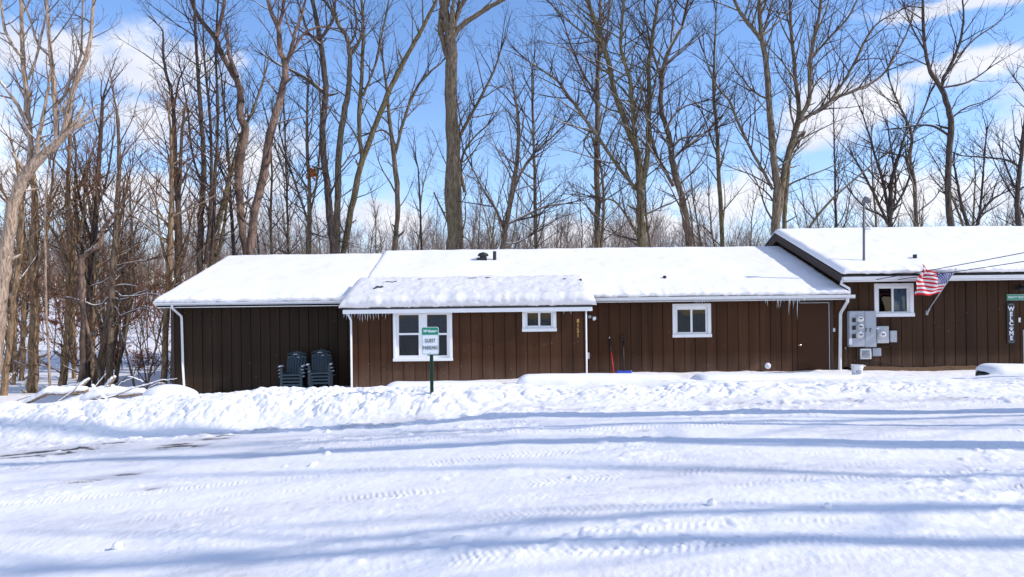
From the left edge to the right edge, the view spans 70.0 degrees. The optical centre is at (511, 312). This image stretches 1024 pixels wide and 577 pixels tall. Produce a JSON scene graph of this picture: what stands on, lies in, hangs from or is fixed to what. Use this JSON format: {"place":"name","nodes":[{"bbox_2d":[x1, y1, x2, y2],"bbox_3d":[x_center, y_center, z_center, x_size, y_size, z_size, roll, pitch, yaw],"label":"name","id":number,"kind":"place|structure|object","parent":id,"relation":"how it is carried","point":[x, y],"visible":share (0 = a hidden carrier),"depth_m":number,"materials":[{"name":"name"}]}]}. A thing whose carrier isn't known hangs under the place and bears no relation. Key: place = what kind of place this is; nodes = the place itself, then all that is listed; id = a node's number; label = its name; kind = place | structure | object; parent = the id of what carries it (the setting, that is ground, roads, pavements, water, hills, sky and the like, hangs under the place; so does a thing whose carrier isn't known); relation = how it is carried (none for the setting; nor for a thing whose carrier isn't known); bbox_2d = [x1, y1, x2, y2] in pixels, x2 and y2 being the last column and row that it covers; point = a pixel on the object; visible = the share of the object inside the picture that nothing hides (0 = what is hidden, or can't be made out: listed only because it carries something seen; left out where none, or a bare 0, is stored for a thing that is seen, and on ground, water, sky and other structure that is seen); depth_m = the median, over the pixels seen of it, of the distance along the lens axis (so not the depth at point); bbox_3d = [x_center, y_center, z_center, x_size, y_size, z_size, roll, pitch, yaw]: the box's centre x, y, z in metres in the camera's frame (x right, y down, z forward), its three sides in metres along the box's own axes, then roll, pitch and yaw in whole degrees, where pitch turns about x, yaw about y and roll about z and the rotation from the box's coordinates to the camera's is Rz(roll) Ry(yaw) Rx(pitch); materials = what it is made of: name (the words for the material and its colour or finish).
{"place":"outdoors","nodes":[
{"label":"outdoors","id":0,"kind":"place"},
{"bbox_2d":[0,287,170,390],"bbox_3d":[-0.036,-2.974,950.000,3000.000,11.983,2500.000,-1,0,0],"label":"ground","id":1,"kind":"structure","parent":0,"point":[124,372],"depth_m":34.16,"materials":[{"name":"snow"}]},
{"bbox_2d":[0,182,63,384],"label":"bare tree","id":2,"kind":"object","parent":1,"relation":"on","point":[15,352],"visible":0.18,"depth_m":25.91,"materials":[{"name":"brown plant"}]},
{"bbox_2d":[1,182,63,372],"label":"forest tree","id":3,"kind":"object","parent":1,"relation":"on","point":[11,365],"visible":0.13,"depth_m":29.59,"materials":[{"name":"brown plant"}]},
{"bbox_2d":[1,123,85,380],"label":"bare tree","id":4,"kind":"object","parent":1,"relation":"on","point":[22,354],"visible":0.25,"depth_m":26.90,"materials":[{"name":"brown plant"}]},
{"bbox_2d":[0,109,94,395],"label":"bare tree","id":5,"kind":"object","parent":1,"relation":"on","point":[5,377],"visible":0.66,"depth_m":22.91,"materials":[{"name":"brown plant"}]},
{"bbox_2d":[0,104,109,385],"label":"bare tree","id":6,"kind":"object","parent":1,"relation":"on","point":[46,310],"visible":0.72,"depth_m":23.00,"materials":[{"name":"beige plant"}]},
{"bbox_2d":[0,51,109,392],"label":"bare tree","id":7,"kind":"object","parent":1,"relation":"on","point":[32,381],"visible":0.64,"depth_m":23.91,"materials":[{"name":"brown plant"}]},
{"bbox_2d":[0,0,121,373],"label":"bare tree","id":8,"kind":"object","parent":1,"relation":"on","point":[35,162],"visible":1,"depth_m":21.41,"materials":[{"name":"beige plant"}]},
{"bbox_2d":[0,66,140,385],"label":"bare tree","id":9,"kind":"object","parent":1,"relation":"on","point":[63,371],"visible":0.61,"depth_m":24.32,"materials":[{"name":"brown plant"}]},
{"bbox_2d":[12,146,134,378],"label":"bare tree","id":10,"kind":"object","parent":1,"relation":"on","point":[73,342],"visible":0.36,"depth_m":27.44,"materials":[{"name":"brown plant"}]},
{"bbox_2d":[39,87,115,327],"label":"forest tree","id":11,"kind":"object","parent":1,"relation":"on","point":[100,285],"visible":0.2,"depth_m":32.23,"materials":[{"name":"brown plant"}]},
{"bbox_2d":[9,142,155,385],"bbox_3d":[-14.113,-1.236,23.352,5.250,8.070,2.565,-1,0,23],"label":"bare tree","id":12,"kind":"object","parent":1,"relation":"on","point":[84,332],"visible":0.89,"depth_m":23.45,"materials":[{"name":"brown plant"}]},
{"bbox_2d":[52,90,140,357],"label":"forest tree","id":13,"kind":"object","parent":1,"relation":"on","point":[85,193],"visible":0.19,"depth_m":35.31,"materials":[{"name":"brown plant"}]},
{"bbox_2d":[39,147,154,379],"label":"bare tree","id":14,"kind":"object","parent":1,"relation":"on","point":[94,342],"visible":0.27,"depth_m":26.97,"materials":[{"name":"brown plant"}]},
{"bbox_2d":[25,43,181,386],"bbox_3d":[-14.072,-3.189,25.051,4.029,12.054,4.260,-1,0,17],"label":"bare tree","id":15,"kind":"object","parent":1,"relation":"on","point":[93,236],"visible":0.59,"depth_m":24.85,"materials":[{"name":"brown plant"}]},
{"bbox_2d":[42,97,180,383],"bbox_3d":[-14.011,-2.310,25.247,4.968,10.061,2.842,-1,0,-19],"label":"forest tree","id":16,"kind":"object","parent":1,"relation":"on","point":[120,356],"visible":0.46,"depth_m":25.44,"materials":[{"name":"brown plant"}]},
{"bbox_2d":[11,44,212,386],"bbox_3d":[-12.888,-2.932,24.381,7.347,11.487,4.207,-1,0,0],"label":"bare tree","id":17,"kind":"object","parent":1,"relation":"on","point":[110,324],"visible":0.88,"depth_m":23.91,"materials":[{"name":"brown plant"}]},
{"bbox_2d":[3,193,242,382],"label":"undergrowth","id":18,"kind":"object","parent":1,"relation":"on","point":[150,307],"visible":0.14,"depth_m":31.66,"materials":[{"name":"brown plant"}]},
{"bbox_2d":[87,210,159,351],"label":"forest tree","id":19,"kind":"object","parent":1,"relation":"on","point":[132,272],"visible":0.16,"depth_m":36.30,"materials":[{"name":"brown plant"}]},
{"bbox_2d":[95,162,159,369],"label":"forest tree","id":20,"kind":"object","parent":1,"relation":"on","point":[116,331],"visible":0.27,"depth_m":30.13,"materials":[{"name":"brown plant"}]},
{"bbox_2d":[63,114,195,386],"bbox_3d":[-13.003,-1.879,24.869,3.159,9.383,3.393,-1,0,0],"label":"bare tree","id":21,"kind":"object","parent":1,"relation":"on","point":[120,302],"visible":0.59,"depth_m":24.48,"materials":[{"name":"brown plant"}]},
{"bbox_2d":[106,0,212,327],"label":"bare tree","id":22,"kind":"object","parent":1,"relation":"on","point":[168,87],"visible":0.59,"depth_m":30.94,"materials":[{"name":"brown plant"}]},
{"bbox_2d":[84,51,241,388],"bbox_3d":[-11.392,-2.966,23.745,4.398,11.409,3.005,-1,0,19],"label":"bare tree","id":23,"kind":"object","parent":1,"relation":"on","point":[165,320],"visible":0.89,"depth_m":23.95,"materials":[{"name":"brown plant"}]},
{"bbox_2d":[142,384,198,395],"bbox_3d":[-7.459,1.781,16.002,1.193,0.442,0.837,-1,0,0],"label":"snow covered log","id":24,"kind":"object","parent":1,"relation":"on","point":[166,389],"visible":0.7,"depth_m":15.76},
{"bbox_2d":[109,89,247,287],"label":"bare tree","id":25,"kind":"object","parent":1,"relation":"on","point":[178,185],"visible":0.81,"depth_m":24.96,"materials":[{"name":"brown plant"}]},
{"bbox_2d":[136,0,264,274],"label":"bare tree","id":26,"kind":"object","parent":1,"relation":"on","point":[211,213],"visible":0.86,"depth_m":28.82,"materials":[{"name":"brown plant"}]},
{"bbox_2d":[165,28,280,267],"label":"bare tree","id":27,"kind":"object","parent":1,"relation":"on","point":[229,170],"visible":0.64,"depth_m":29.88,"materials":[{"name":"brown plant"}]},
{"bbox_2d":[175,0,284,254],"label":"bare tree","id":28,"kind":"object","parent":1,"relation":"on","point":[238,173],"visible":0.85,"depth_m":28.95,"materials":[{"name":"brown plant"}]},
{"bbox_2d":[204,62,264,254],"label":"forest tree","id":29,"kind":"object","parent":1,"relation":"on","point":[233,244],"visible":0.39,"depth_m":32.19,"materials":[{"name":"brown plant"}]},
{"bbox_2d":[213,150,284,254],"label":"forest tree","id":30,"kind":"object","parent":1,"relation":"on","point":[258,241],"visible":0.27,"depth_m":33.52,"materials":[{"name":"brown plant"}]},
{"bbox_2d":[244,80,301,254],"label":"bare tree","id":31,"kind":"object","parent":1,"relation":"on","point":[269,214],"visible":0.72,"depth_m":31.85,"materials":[{"name":"brown plant"}]},
{"bbox_2d":[234,50,312,253],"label":"bare tree","id":32,"kind":"object","parent":1,"relation":"on","point":[286,195],"visible":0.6,"depth_m":32.98,"materials":[{"name":"brown plant"}]},
{"bbox_2d":[261,169,302,253],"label":"forest tree","id":33,"kind":"object","parent":1,"relation":"on","point":[277,228],"visible":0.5,"depth_m":59.02,"materials":[{"name":"brown plant"}]},
{"bbox_2d":[278,363,307,387],"bbox_3d":[-5.869,1.760,19.806,0.720,0.911,0.767,-1,0,-2],"label":"adirondack chair","id":34,"kind":"object","parent":1,"relation":"on","point":[295,384],"visible":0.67,"depth_m":19.47,"materials":[{"name":"teal plastic"}]},
{"bbox_2d":[278,370,306,387],"bbox_3d":[-5.875,1.672,19.786,0.720,0.911,0.767,-1,0,-3],"label":"adirondack chair","id":35,"kind":"object","parent":34,"relation":"on","point":[291,381],"visible":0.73,"depth_m":19.43,"materials":[{"name":"teal plastic"}]},
{"bbox_2d":[277,355,307,386],"bbox_3d":[-5.875,1.584,19.766,0.720,0.911,0.767,-1,0,-1],"label":"adirondack chair","id":36,"kind":"object","parent":35,"relation":"on","point":[291,378],"visible":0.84,"depth_m":19.67,"materials":[{"name":"teal plastic"}]},
{"bbox_2d":[277,351,306,386],"bbox_3d":[-5.882,1.496,19.746,0.720,0.911,0.767,-1,0,-3],"label":"adirondack chair","id":37,"kind":"object","parent":36,"relation":"on","point":[297,368],"visible":0.93,"depth_m":19.90,"materials":[{"name":"teal plastic"}]},
{"bbox_2d":[193,0,393,254],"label":"bare tree","id":38,"kind":"object","parent":1,"relation":"on","point":[262,180],"visible":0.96,"depth_m":27.80,"materials":[{"name":"brown plant"}]},
{"bbox_2d":[244,0,370,253],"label":"bare tree","id":39,"kind":"object","parent":1,"relation":"on","point":[330,225],"visible":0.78,"depth_m":29.95,"materials":[{"name":"brown plant"}]},
{"bbox_2d":[245,29,379,253],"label":"bare tree","id":40,"kind":"object","parent":1,"relation":"on","point":[310,195],"visible":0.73,"depth_m":30.97,"materials":[{"name":"brown plant"}]},
{"bbox_2d":[310,361,335,386],"bbox_3d":[-5.119,1.709,19.805,0.720,0.911,0.767,-1,0,-9],"label":"adirondack chair","id":41,"kind":"object","parent":1,"relation":"on","point":[314,384],"visible":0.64,"depth_m":19.49,"materials":[{"name":"teal plastic"}]},
{"bbox_2d":[307,365,334,386],"bbox_3d":[-5.140,1.621,19.785,0.720,0.911,0.767,-1,0,-10],"label":"adirondack chair","id":42,"kind":"object","parent":41,"relation":"on","point":[320,379],"visible":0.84,"depth_m":19.44,"materials":[{"name":"teal plastic"}]},
{"bbox_2d":[306,352,333,386],"bbox_3d":[-5.155,1.534,19.766,0.720,0.911,0.767,-1,0,-8],"label":"adirondack chair","id":43,"kind":"object","parent":42,"relation":"on","point":[320,376],"visible":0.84,"depth_m":19.46,"materials":[{"name":"teal plastic"}]},
{"bbox_2d":[305,349,332,384],"bbox_3d":[-5.177,1.446,19.745,0.720,0.911,0.767,-1,0,-10],"label":"adirondack chair","id":44,"kind":"object","parent":43,"relation":"on","point":[315,361],"visible":0.94,"depth_m":19.90,"materials":[{"name":"teal plastic"}]},
{"bbox_2d":[293,182,354,253],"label":"forest tree","id":45,"kind":"object","parent":1,"relation":"on","point":[316,231],"visible":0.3,"depth_m":40.57,"materials":[{"name":"brown plant"}]},
{"bbox_2d":[289,0,399,253],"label":"bare tree","id":46,"kind":"object","parent":1,"relation":"on","point":[338,158],"visible":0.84,"depth_m":30.84,"materials":[{"name":"brown plant"}]},
{"bbox_2d":[350,169,391,252],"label":"forest tree","id":47,"kind":"object","parent":1,"relation":"on","point":[376,250],"visible":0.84,"depth_m":75.77,"materials":[{"name":"brown plant"}]},
{"bbox_2d":[310,0,457,253],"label":"bare tree","id":48,"kind":"object","parent":1,"relation":"on","point":[360,165],"visible":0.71,"depth_m":31.47,"materials":[{"name":"brown plant"}]},
{"bbox_2d":[330,4,467,250],"bbox_3d":[-4.831,-5.709,32.156,6.157,15.662,3.515,-1,0,20],"label":"bare tree","id":49,"kind":"object","parent":1,"relation":"on","point":[396,190],"visible":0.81,"depth_m":31.92,"materials":[{"name":"brown plant"}]},
{"bbox_2d":[401,125,437,249],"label":"bare tree","id":50,"kind":"object","parent":1,"relation":"on","point":[418,193],"visible":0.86,"depth_m":32.98,"materials":[{"name":"brown plant"}]},
{"bbox_2d":[401,125,444,249],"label":"forest tree","id":51,"kind":"object","parent":1,"relation":"on","point":[422,186],"visible":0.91,"depth_m":55.30,"materials":[{"name":"brown plant"}]},
{"bbox_2d":[421,327,438,393],"bbox_3d":[-1.531,1.109,13.763,0.326,1.688,0.058,-1,0,0],"label":"parking sign","id":52,"kind":"object","parent":1,"relation":"on","point":[430,340],"visible":1,"depth_m":13.75,"materials":[{"name":"metal"}]},
{"bbox_2d":[434,0,504,249],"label":"bare tree","id":53,"kind":"object","parent":1,"relation":"on","point":[448,26],"visible":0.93,"depth_m":29.73,"materials":[{"name":"grey plant"}]},
{"bbox_2d":[462,177,491,249],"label":"forest tree","id":54,"kind":"object","parent":1,"relation":"on","point":[471,245],"visible":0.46,"depth_m":48.34,"materials":[{"name":"brown plant"}]},
{"bbox_2d":[424,3,535,248],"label":"bare tree","id":55,"kind":"object","parent":1,"relation":"on","point":[460,174],"visible":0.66,"depth_m":32.84,"materials":[{"name":"brown plant"}]},
{"bbox_2d":[467,155,498,249],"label":"forest tree","id":56,"kind":"object","parent":1,"relation":"on","point":[479,214],"visible":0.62,"depth_m":62.83,"materials":[{"name":"brown plant"}]},
{"bbox_2d":[469,167,528,249],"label":"forest tree","id":57,"kind":"object","parent":1,"relation":"on","point":[516,209],"visible":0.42,"depth_m":73.15,"materials":[{"name":"brown plant"}]},
{"bbox_2d":[475,139,526,249],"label":"forest tree","id":58,"kind":"object","parent":1,"relation":"on","point":[497,240],"visible":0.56,"depth_m":39.10,"materials":[{"name":"brown plant"}]},
{"bbox_2d":[153,246,854,393],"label":"long house","id":59,"kind":"structure","parent":1,"relation":"on","point":[243,322],"depth_m":20.40,"materials":[{"name":"wood"}]},
{"bbox_2d":[393,313,452,361],"bbox_3d":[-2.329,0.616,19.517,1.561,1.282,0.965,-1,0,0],"label":"window","id":60,"kind":"structure","parent":59,"relation":"in","point":[407,342],"depth_m":19.21,"materials":[{"name":"white paint"}]},
{"bbox_2d":[522,311,556,331],"bbox_3d":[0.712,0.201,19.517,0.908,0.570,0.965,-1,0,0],"label":"window","id":61,"kind":"structure","parent":59,"relation":"in","point":[531,321],"depth_m":19.12,"materials":[{"name":"white paint"}]},
{"bbox_2d":[672,303,711,337],"bbox_3d":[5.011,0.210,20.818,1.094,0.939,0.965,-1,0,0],"label":"window","id":62,"kind":"structure","parent":59,"relation":"in","point":[688,320],"depth_m":20.42,"materials":[{"name":"white paint"}]},
{"bbox_2d":[795,300,832,370],"bbox_3d":[8.425,0.954,20.356,1.039,2.687,0.128,-1,0,0],"label":"door","id":63,"kind":"structure","parent":59,"relation":"in","point":[814,326],"depth_m":20.37,"materials":[{"name":"brown paint"}]},
{"bbox_2d":[0,193,1023,293],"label":"wood","id":64,"kind":"object","parent":1,"relation":"on","point":[658,236],"visible":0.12,"depth_m":131.69,"materials":[{"name":"brown plant"}]},
{"bbox_2d":[431,35,600,249],"bbox_3d":[0.058,-4.375,29.208,7.238,12.797,4.298,-1,0,20],"label":"bare tree","id":65,"kind":"object","parent":1,"relation":"on","point":[505,223],"visible":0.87,"depth_m":28.95,"materials":[{"name":"brown plant"}]},
{"bbox_2d":[489,18,587,248],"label":"bare tree","id":66,"kind":"object","parent":1,"relation":"on","point":[535,203],"visible":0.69,"depth_m":31.93,"materials":[{"name":"brown plant"}]},
{"bbox_2d":[545,171,607,247],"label":"forest tree","id":67,"kind":"object","parent":1,"relation":"on","point":[581,243],"visible":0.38,"depth_m":37.63,"materials":[{"name":"brown plant"}]},
{"bbox_2d":[527,0,654,247],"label":"bare tree","id":68,"kind":"object","parent":1,"relation":"on","point":[597,240],"visible":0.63,"depth_m":30.97,"materials":[{"name":"grey plant"}]},
{"bbox_2d":[478,0,713,246],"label":"bare tree","id":69,"kind":"object","parent":1,"relation":"on","point":[600,40],"visible":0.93,"depth_m":28.40,"materials":[{"name":"brown plant"}]},
{"bbox_2d":[517,373,680,385],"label":"snowbank","id":70,"kind":"object","parent":1,"relation":"on","point":[553,379],"visible":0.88,"depth_m":15.88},
{"bbox_2d":[588,59,672,246],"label":"forest tree","id":71,"kind":"object","parent":1,"relation":"on","point":[647,227],"visible":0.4,"depth_m":41.09,"materials":[{"name":"brown plant"}]},
{"bbox_2d":[592,0,760,246],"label":"bare tree","id":72,"kind":"object","parent":1,"relation":"on","point":[674,173],"visible":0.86,"depth_m":28.89,"materials":[{"name":"brown plant"}]},
{"bbox_2d":[658,141,711,246],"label":"forest tree","id":73,"kind":"object","parent":1,"relation":"on","point":[687,207],"visible":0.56,"depth_m":50.88,"materials":[{"name":"brown plant"}]},
{"bbox_2d":[673,126,719,246],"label":"forest tree","id":74,"kind":"object","parent":1,"relation":"on","point":[696,218],"visible":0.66,"depth_m":37.96,"materials":[{"name":"brown plant"}]},
{"bbox_2d":[666,0,761,246],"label":"bare tree","id":75,"kind":"object","parent":1,"relation":"on","point":[721,209],"visible":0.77,"depth_m":31.87,"materials":[{"name":"brown plant"}]},
{"bbox_2d":[735,159,778,245],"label":"forest tree","id":76,"kind":"object","parent":1,"relation":"on","point":[750,239],"visible":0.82,"depth_m":69.17,"materials":[{"name":"brown plant"}]},
{"bbox_2d":[690,373,861,380],"bbox_3d":[5.929,1.570,16.400,3.798,0.467,1.161,-1,0,0],"label":"snow capped timber","id":77,"kind":"object","parent":1,"relation":"on","point":[740,376],"visible":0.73,"depth_m":16.02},
{"bbox_2d":[758,69,868,228],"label":"bare tree","id":78,"kind":"object","parent":1,"relation":"on","point":[784,212],"visible":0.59,"depth_m":28.92,"materials":[{"name":"brown plant"}]},
{"bbox_2d":[683,0,944,234],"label":"bare tree","id":79,"kind":"object","parent":1,"relation":"on","point":[779,184],"visible":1,"depth_m":27.93,"materials":[{"name":"brown plant"}]},
{"bbox_2d":[795,150,861,227],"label":"forest tree","id":80,"kind":"object","parent":1,"relation":"on","point":[830,198],"visible":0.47,"depth_m":70.39,"materials":[{"name":"brown plant"}]},
{"bbox_2d":[807,78,868,227],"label":"forest tree","id":81,"kind":"object","parent":1,"relation":"on","point":[835,208],"visible":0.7,"depth_m":37.20,"materials":[{"name":"brown plant"}]},
{"bbox_2d":[789,129,929,227],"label":"bare tree","id":82,"kind":"object","parent":1,"relation":"on","point":[832,198],"visible":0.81,"depth_m":29.42,"materials":[{"name":"brown plant"}]},
{"bbox_2d":[841,93,897,227],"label":"forest tree","id":83,"kind":"object","parent":1,"relation":"on","point":[874,214],"visible":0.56,"depth_m":43.81,"materials":[{"name":"brown plant"}]},
{"bbox_2d":[819,81,966,226],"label":"bare tree","id":84,"kind":"object","parent":1,"relation":"on","point":[889,202],"visible":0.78,"depth_m":30.94,"materials":[{"name":"brown plant"}]},
{"bbox_2d":[764,226,1023,369],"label":"taller house","id":85,"kind":"structure","parent":1,"relation":"on","point":[963,322],"depth_m":20.39,"materials":[{"name":"wood"}]},
{"bbox_2d":[847,311,875,346],"bbox_3d":[9.697,0.448,20.239,0.762,1.006,0.292,-1,0,0],"label":"electric meter","id":86,"kind":"object","parent":85,"relation":"attached to","point":[861,328],"visible":1,"depth_m":20.22,"materials":[{"name":"grey metal"}]},
{"bbox_2d":[876,326,888,342],"bbox_3d":[10.261,0.604,20.259,0.366,0.474,0.252,-1,0,0],"label":"electric meter","id":87,"kind":"object","parent":85,"relation":"attached to","point":[882,334],"visible":1,"depth_m":20.26,"materials":[{"name":"grey metal"}]},
{"bbox_2d":[874,283,914,316],"bbox_3d":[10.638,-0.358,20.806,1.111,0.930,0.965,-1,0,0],"label":"window","id":88,"kind":"structure","parent":85,"relation":"in","point":[890,299],"depth_m":20.41,"materials":[{"name":"white paint"}]},
{"bbox_2d":[914,264,956,314],"bbox_3d":[11.124,-0.604,19.696,1.447,1.340,0.872,-1,0,-27],"label":"wall flag","id":89,"kind":"object","parent":85,"relation":"attached to","point":[931,285],"depth_m":19.52,"materials":[{"name":"fabric"}]},
{"bbox_2d":[1007,302,1014,343],"bbox_3d":[13.883,0.282,20.358,0.224,1.153,0.056,-1,0,0],"label":"welcome board","id":90,"kind":"object","parent":85,"relation":"attached to","point":[1010,322],"visible":1,"depth_m":20.34,"materials":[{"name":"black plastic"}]},
{"bbox_2d":[852,29,969,226],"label":"bare tree","id":91,"kind":"object","parent":1,"relation":"on","point":[909,169],"visible":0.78,"depth_m":30.93,"materials":[{"name":"brown plant"}]},
{"bbox_2d":[879,0,1023,225],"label":"bare tree","id":92,"kind":"object","parent":1,"relation":"on","point":[950,128],"visible":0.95,"depth_m":29.93,"materials":[{"name":"brown plant"}]},
{"bbox_2d":[906,123,996,225],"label":"forest tree","id":93,"kind":"object","parent":1,"relation":"on","point":[965,207],"visible":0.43,"depth_m":52.66,"materials":[{"name":"brown plant"}]},
{"bbox_2d":[922,90,1023,225],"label":"bare tree","id":94,"kind":"object","parent":1,"relation":"on","point":[964,213],"visible":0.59,"depth_m":31.03,"materials":[{"name":"brown plant"}]},
{"bbox_2d":[927,53,1023,225],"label":"bare tree","id":95,"kind":"object","parent":1,"relation":"on","point":[1017,188],"visible":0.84,"depth_m":30.47,"materials":[{"name":"brown plant"}]},
{"bbox_2d":[972,115,1023,225],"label":"forest tree","id":96,"kind":"object","parent":1,"relation":"on","point":[1021,200],"visible":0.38,"depth_m":35.41,"materials":[{"name":"brown plant"}]},
{"bbox_2d":[0,369,1023,576],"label":"parking lot","id":97,"kind":"structure","parent":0,"point":[912,473],"depth_m":7.74,"materials":[{"name":"snow"}]},
{"bbox_2d":[23,385,88,402],"bbox_3d":[-10.996,1.987,17.574,1.587,0.484,0.324,-1,0,0],"label":"fallen log","id":98,"kind":"object","parent":97,"relation":"on","point":[55,390],"visible":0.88,"depth_m":17.50,"materials":[{"name":"beige plant"}]},
{"bbox_2d":[62,386,146,400],"bbox_3d":[-9.473,1.928,16.974,1.962,0.454,0.431,-1,0,0],"label":"fallen log","id":99,"kind":"object","parent":97,"relation":"on","point":[94,394],"visible":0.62,"depth_m":16.87,"materials":[{"name":"beige plant"}]},
{"bbox_2d":[387,381,502,386],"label":"snow","id":100,"kind":"structure","parent":97,"relation":"on","point":[427,383],"depth_m":15.45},
{"bbox_2d":[848,365,976,370],"bbox_3d":[12.869,1.514,20.188,7.000,0.140,0.465,-1,0,0],"label":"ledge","id":101,"kind":"object","parent":97,"relation":"on","point":[929,368],"visible":0.63,"depth_m":20.14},
{"bbox_2d":[975,363,1023,375],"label":"snow capped timber","id":102,"kind":"object","parent":97,"relation":"on","point":[992,368],"visible":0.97,"depth_m":16.36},
{"bbox_2d":[0,0,1023,284],"label":"sky","id":103,"kind":"structure","parent":0,"point":[818,153],"materials":[{"name":"blue"}]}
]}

